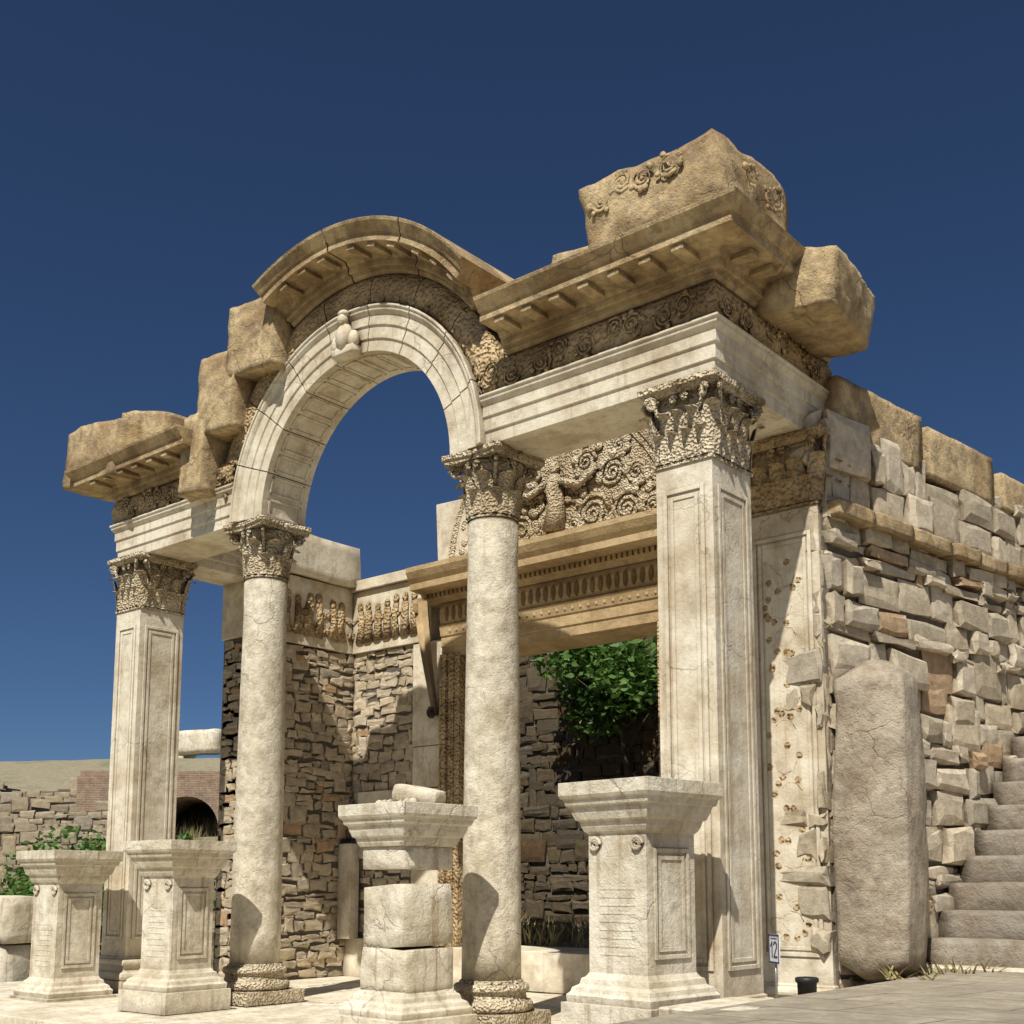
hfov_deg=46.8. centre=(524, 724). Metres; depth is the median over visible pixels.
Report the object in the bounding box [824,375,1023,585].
side wall marble blocks
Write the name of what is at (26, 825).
rubble stones
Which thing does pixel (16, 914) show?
marble ruin blocks
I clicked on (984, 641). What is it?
rubble wall stones
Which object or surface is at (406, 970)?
pedestal column
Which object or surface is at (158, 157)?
sky
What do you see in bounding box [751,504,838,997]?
temple anta pilaster
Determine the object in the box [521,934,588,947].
cella floor
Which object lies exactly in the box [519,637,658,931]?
cella back wall stones
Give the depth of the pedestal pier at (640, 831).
7.99 m
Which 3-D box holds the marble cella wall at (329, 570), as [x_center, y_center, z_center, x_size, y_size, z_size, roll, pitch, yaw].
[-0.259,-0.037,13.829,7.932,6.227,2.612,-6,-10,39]
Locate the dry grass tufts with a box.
[0,812,1016,980]
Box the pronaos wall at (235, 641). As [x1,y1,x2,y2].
[213,638,310,970]
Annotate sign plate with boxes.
[769,934,780,963]
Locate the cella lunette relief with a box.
[448,429,656,557]
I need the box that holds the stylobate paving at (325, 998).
[0,976,566,1023]
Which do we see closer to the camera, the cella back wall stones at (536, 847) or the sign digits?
the sign digits
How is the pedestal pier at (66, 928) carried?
on the stylobate paving at (325, 998)
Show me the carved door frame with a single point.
(452, 717)
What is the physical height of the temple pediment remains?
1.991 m
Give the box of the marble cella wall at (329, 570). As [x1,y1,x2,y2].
[222,499,589,993]
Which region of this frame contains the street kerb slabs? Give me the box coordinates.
[658,964,1023,1015]
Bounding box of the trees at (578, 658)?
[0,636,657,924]
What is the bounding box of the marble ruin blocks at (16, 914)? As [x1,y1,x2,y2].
[0,729,220,981]
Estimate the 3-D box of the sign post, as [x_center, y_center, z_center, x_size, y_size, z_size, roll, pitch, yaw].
[1.760,1.801,8.268,0.016,0.360,0.016,-6,-10,39]
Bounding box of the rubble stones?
[0,770,215,920]
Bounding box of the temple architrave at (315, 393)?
[109,303,828,585]
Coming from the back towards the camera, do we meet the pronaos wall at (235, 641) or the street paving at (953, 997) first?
the pronaos wall at (235, 641)
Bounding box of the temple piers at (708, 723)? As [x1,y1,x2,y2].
[98,457,774,998]
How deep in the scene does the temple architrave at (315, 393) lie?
11.13 m
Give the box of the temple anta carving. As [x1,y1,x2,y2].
[750,424,850,941]
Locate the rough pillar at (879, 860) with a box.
[833,660,925,982]
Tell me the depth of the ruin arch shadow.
41.14 m
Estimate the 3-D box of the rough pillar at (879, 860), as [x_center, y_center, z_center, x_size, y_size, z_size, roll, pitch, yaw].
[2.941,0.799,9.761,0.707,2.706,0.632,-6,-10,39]
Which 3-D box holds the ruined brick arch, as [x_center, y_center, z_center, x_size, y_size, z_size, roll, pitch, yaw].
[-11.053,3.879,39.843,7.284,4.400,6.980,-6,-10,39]
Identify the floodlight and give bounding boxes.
[795,976,818,994]
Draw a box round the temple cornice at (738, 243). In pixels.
[64,186,836,502]
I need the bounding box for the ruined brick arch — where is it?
[75,771,219,821]
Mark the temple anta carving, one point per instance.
(780, 480)
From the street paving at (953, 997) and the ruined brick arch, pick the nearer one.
the street paving at (953, 997)
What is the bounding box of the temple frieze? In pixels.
[112,274,831,523]
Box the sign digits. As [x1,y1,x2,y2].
[768,934,778,963]
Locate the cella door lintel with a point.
(593, 584)
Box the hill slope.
[0,758,219,956]
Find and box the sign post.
[775,964,777,997]
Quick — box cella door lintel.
[405,508,657,717]
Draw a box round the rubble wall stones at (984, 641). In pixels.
[214,409,1023,987]
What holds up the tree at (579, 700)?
on the terrain
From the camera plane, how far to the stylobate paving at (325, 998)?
11.55 m
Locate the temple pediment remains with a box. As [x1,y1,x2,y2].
[63,130,877,504]
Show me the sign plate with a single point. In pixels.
(776, 953)
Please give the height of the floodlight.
0.205 m
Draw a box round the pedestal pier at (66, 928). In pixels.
[9,850,123,1002]
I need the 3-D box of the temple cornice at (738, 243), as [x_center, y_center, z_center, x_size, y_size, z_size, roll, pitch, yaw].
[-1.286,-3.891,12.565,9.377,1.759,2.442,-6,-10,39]
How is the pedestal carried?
on the stylobate paving at (325, 998)
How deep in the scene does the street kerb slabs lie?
7.70 m
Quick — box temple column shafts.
[229,516,520,980]
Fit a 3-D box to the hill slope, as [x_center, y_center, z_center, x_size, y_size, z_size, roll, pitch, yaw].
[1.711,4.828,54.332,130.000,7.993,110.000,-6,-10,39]
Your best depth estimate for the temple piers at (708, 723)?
9.12 m
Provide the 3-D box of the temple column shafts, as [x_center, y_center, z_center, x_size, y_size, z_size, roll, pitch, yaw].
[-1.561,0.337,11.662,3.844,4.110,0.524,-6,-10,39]
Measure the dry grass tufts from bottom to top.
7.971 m
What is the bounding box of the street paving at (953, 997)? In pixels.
[612,971,1023,1023]
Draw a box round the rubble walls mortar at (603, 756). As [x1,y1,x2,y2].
[215,446,1023,988]
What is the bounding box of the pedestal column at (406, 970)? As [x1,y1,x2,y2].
[333,783,477,1023]
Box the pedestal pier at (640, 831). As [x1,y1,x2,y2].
[558,776,722,1023]
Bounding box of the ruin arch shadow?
[175,803,217,826]
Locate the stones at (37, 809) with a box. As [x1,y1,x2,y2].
[0,785,215,889]
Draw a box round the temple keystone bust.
[331,310,362,363]
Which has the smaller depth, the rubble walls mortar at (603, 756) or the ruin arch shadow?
the rubble walls mortar at (603, 756)
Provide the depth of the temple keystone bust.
11.87 m
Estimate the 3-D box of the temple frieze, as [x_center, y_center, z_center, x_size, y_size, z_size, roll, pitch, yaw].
[-1.149,-3.458,12.658,8.553,1.846,2.036,-6,-10,39]
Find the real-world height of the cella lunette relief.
1.800 m
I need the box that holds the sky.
[0,0,1023,760]
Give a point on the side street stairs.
(984, 920)
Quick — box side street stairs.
[925,733,1023,967]
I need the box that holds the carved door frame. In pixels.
[286,589,660,946]
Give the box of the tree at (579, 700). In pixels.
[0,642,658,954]

